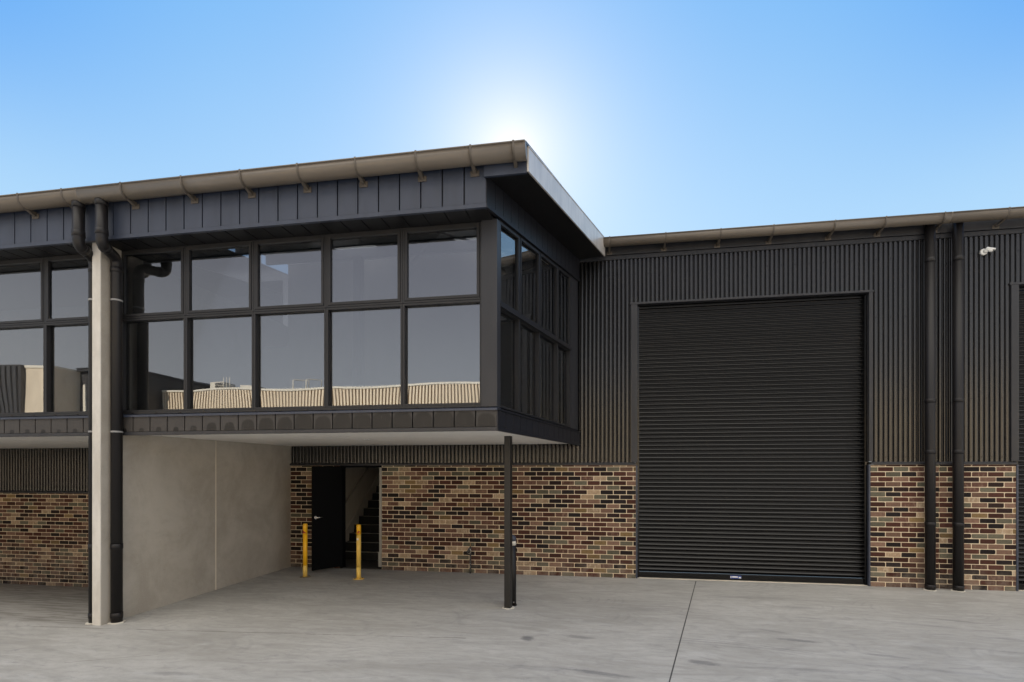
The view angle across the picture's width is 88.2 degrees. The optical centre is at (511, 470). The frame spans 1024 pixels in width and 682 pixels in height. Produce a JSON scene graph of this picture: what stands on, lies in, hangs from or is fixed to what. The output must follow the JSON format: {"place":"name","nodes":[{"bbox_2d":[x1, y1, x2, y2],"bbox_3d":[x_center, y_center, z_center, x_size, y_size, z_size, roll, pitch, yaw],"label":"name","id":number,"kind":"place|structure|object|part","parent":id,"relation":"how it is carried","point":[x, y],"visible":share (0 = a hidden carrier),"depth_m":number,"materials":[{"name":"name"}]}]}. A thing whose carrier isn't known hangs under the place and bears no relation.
{"place":"outdoors","nodes":[
{"label":"outdoors","id":0,"kind":"place"},
{"bbox_2d":[0,567,1023,681],"bbox_3d":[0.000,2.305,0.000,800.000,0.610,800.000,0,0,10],"label":"ground","id":1,"kind":"structure","parent":0,"point":[288,624],"depth_m":6.50,"materials":[{"name":"grey concrete"}]},
{"bbox_2d":[0,187,116,624],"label":"warehouse unit","id":2,"kind":"structure","parent":1,"relation":"on","point":[47,238],"depth_m":7.37,"materials":[{"name":"brown metal"}]},
{"bbox_2d":[0,324,44,414],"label":"window","id":3,"kind":"structure","parent":2,"relation":"in","point":[22,347],"depth_m":7.42,"materials":[{"name":"grey glass"}]},
{"bbox_2d":[0,257,44,325],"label":"window","id":4,"kind":"structure","parent":2,"relation":"in","point":[22,281],"depth_m":7.37,"materials":[{"name":"grey glass"}]},
{"bbox_2d":[45,321,87,413],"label":"window","id":5,"kind":"structure","parent":2,"relation":"in","point":[66,344],"depth_m":7.29,"materials":[{"name":"grey glass"}]},
{"bbox_2d":[45,254,87,323],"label":"window","id":6,"kind":"structure","parent":2,"relation":"in","point":[66,277],"depth_m":7.25,"materials":[{"name":"grey glass"}]},
{"bbox_2d":[92,242,291,625],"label":"concrete wall","id":7,"kind":"structure","parent":1,"relation":"on","point":[201,516],"depth_m":8.02,"materials":[{"name":"grey concrete"}]},
{"bbox_2d":[300,523,310,577],"bbox_3d":[-3.868,1.500,9.873,0.185,0.999,0.185,0,0,10],"label":"bollard","id":8,"kind":"object","parent":1,"relation":"on","point":[304,550],"visible":1,"depth_m":9.84,"materials":[{"name":"yellow metal"}]},
{"bbox_2d":[353,524,363,579],"bbox_3d":[-2.817,1.500,9.703,0.185,0.999,0.185,0,0,10],"label":"bollard","id":9,"kind":"object","parent":1,"relation":"on","point":[358,552],"visible":1,"depth_m":9.67,"materials":[{"name":"yellow metal"}]},
{"bbox_2d":[75,139,952,623],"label":"warehouse unit","id":10,"kind":"structure","parent":1,"relation":"on","point":[489,349],"depth_m":9.02,"materials":[{"name":"black metal"}]},
{"bbox_2d":[121,246,184,318],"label":"window","id":11,"kind":"structure","parent":10,"relation":"in","point":[154,278],"depth_m":7.02,"materials":[{"name":"grey glass"}]},
{"bbox_2d":[123,316,184,411],"bbox_3d":[-4.759,-1.398,7.048,0.981,1.245,0.090,0,0,10],"label":"window","id":12,"kind":"structure","parent":10,"relation":"in","point":[153,348],"depth_m":7.06,"materials":[{"name":"grey glass"}]},
{"bbox_2d":[185,312,253,410],"bbox_3d":[-3.787,-1.398,6.881,0.987,1.245,0.090,0,0,10],"label":"window","id":13,"kind":"structure","parent":10,"relation":"in","point":[219,348],"depth_m":6.89,"materials":[{"name":"glass"}]},
{"bbox_2d":[185,240,253,315],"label":"window","id":14,"kind":"structure","parent":10,"relation":"in","point":[219,277],"depth_m":6.85,"materials":[{"name":"grey glass"}]},
{"bbox_2d":[254,308,325,408],"bbox_3d":[-2.806,-1.398,6.714,0.999,1.245,0.090,0,0,10],"label":"window","id":15,"kind":"structure","parent":10,"relation":"in","point":[290,345],"depth_m":6.72,"materials":[{"name":"glass"}]},
{"bbox_2d":[254,234,325,311],"bbox_3d":[-2.807,-2.485,6.711,0.999,0.919,0.096,0,0,10],"label":"window","id":16,"kind":"structure","parent":10,"relation":"in","point":[290,272],"depth_m":6.69,"materials":[{"name":"grey glass"}]},
{"bbox_3d":[-3.655,0.935,10.451,0.152,2.020,0.660,0,0,38],"label":"entry door","id":17,"kind":"part","parent":10,"relation":"part of","materials":[{"name":"black paint"}]},
{"bbox_2d":[326,304,402,407],"bbox_3d":[-1.818,-1.398,6.545,1.002,1.245,0.090,0,0,10],"label":"window","id":18,"kind":"structure","parent":10,"relation":"in","point":[364,344],"depth_m":6.56,"materials":[{"name":"glass"}]},
{"bbox_2d":[326,228,402,307],"bbox_3d":[-1.819,-2.485,6.542,1.002,0.919,0.096,0,0,10],"label":"window","id":19,"kind":"structure","parent":10,"relation":"in","point":[364,268],"depth_m":6.52,"materials":[{"name":"grey glass"}]},
{"bbox_2d":[403,299,480,405],"bbox_3d":[-0.836,-1.398,6.377,0.986,1.245,0.090,0,0,10],"label":"window","id":20,"kind":"structure","parent":10,"relation":"in","point":[442,340],"depth_m":6.39,"materials":[{"name":"glass"}]},
{"bbox_2d":[403,222,480,303],"bbox_3d":[-0.837,-2.485,6.374,0.986,0.919,0.096,0,0,10],"label":"window","id":21,"kind":"structure","parent":10,"relation":"in","point":[441,263],"depth_m":6.35,"materials":[{"name":"grey glass"}]},
{"bbox_2d":[467,543,471,572],"bbox_3d":[-0.823,1.708,10.208,0.078,0.585,0.154,0,0,10],"label":"tap standpipe","id":22,"kind":"object","parent":10,"relation":"attached to","point":[469,550],"visible":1,"depth_m":10.21,"materials":[{"name":"grey metal"}]},
{"bbox_2d":[496,218,519,313],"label":"window","id":23,"kind":"structure","parent":10,"relation":"in","point":[509,239],"depth_m":6.67,"materials":[{"name":"black glass"}]},
{"bbox_2d":[500,307,519,412],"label":"window","id":24,"kind":"structure","parent":10,"relation":"in","point":[509,323],"depth_m":6.77,"materials":[{"name":"glass"}]},
{"bbox_2d":[518,320,539,418],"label":"window","id":25,"kind":"structure","parent":10,"relation":"in","point":[529,336],"depth_m":7.50,"materials":[{"name":"glass"}]},
{"bbox_2d":[520,236,539,326],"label":"window","id":26,"kind":"structure","parent":10,"relation":"in","point":[529,255],"depth_m":7.39,"materials":[{"name":"black glass"}]},
{"bbox_2d":[539,332,557,423],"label":"window","id":27,"kind":"structure","parent":10,"relation":"in","point":[548,347],"depth_m":8.35,"materials":[{"name":"glass"}]},
{"bbox_2d":[540,252,557,338],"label":"window","id":28,"kind":"structure","parent":10,"relation":"in","point":[548,269],"depth_m":8.23,"materials":[{"name":"black glass"}]},
{"bbox_2d":[556,343,569,427],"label":"window","id":29,"kind":"structure","parent":10,"relation":"in","point":[563,353],"depth_m":9.18,"materials":[{"name":"glass"}]},
{"bbox_2d":[558,266,569,345],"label":"window","id":30,"kind":"structure","parent":10,"relation":"in","point":[563,277],"depth_m":9.05,"materials":[{"name":"black glass"}]},
{"bbox_3d":[4.215,-0.542,9.535,4.087,5.103,0.282,0,0,10],"label":"roller door","id":31,"kind":"part","parent":10,"relation":"part of","materials":[{"name":"black metal"}]},
{"bbox_2d":[512,535,516,605],"bbox_3d":[0.004,1.478,7.811,0.140,1.043,0.140,0,0,10],"label":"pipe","id":32,"kind":"object","parent":1,"relation":"on","point":[514,570],"visible":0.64,"depth_m":7.76,"materials":[{"name":"black metal"}]},
{"bbox_2d":[939,206,1023,591],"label":"warehouse unit","id":33,"kind":"structure","parent":1,"relation":"on","point":[981,422],"depth_m":8.78,"materials":[{"name":"brown metal"}]},
{"bbox_2d":[979,247,995,255],"bbox_3d":[7.867,-3.629,8.730,0.109,0.112,0.211,0,0,-25],"label":"security camera","id":34,"kind":"object","parent":33,"relation":"attached to","point":[982,252],"visible":1,"depth_m":8.72,"materials":[{"name":"white plastic"}]},
{"bbox_3d":[10.232,-0.542,8.507,4.045,5.103,0.282,0,0,10],"label":"roller door","id":35,"kind":"part","parent":33,"relation":"part of","materials":[{"name":"black metal"}]},
{"bbox_2d":[0,0,1023,236],"label":"sky","id":36,"kind":"structure","parent":0,"point":[653,116],"materials":[{"name":"blue"}]}
]}

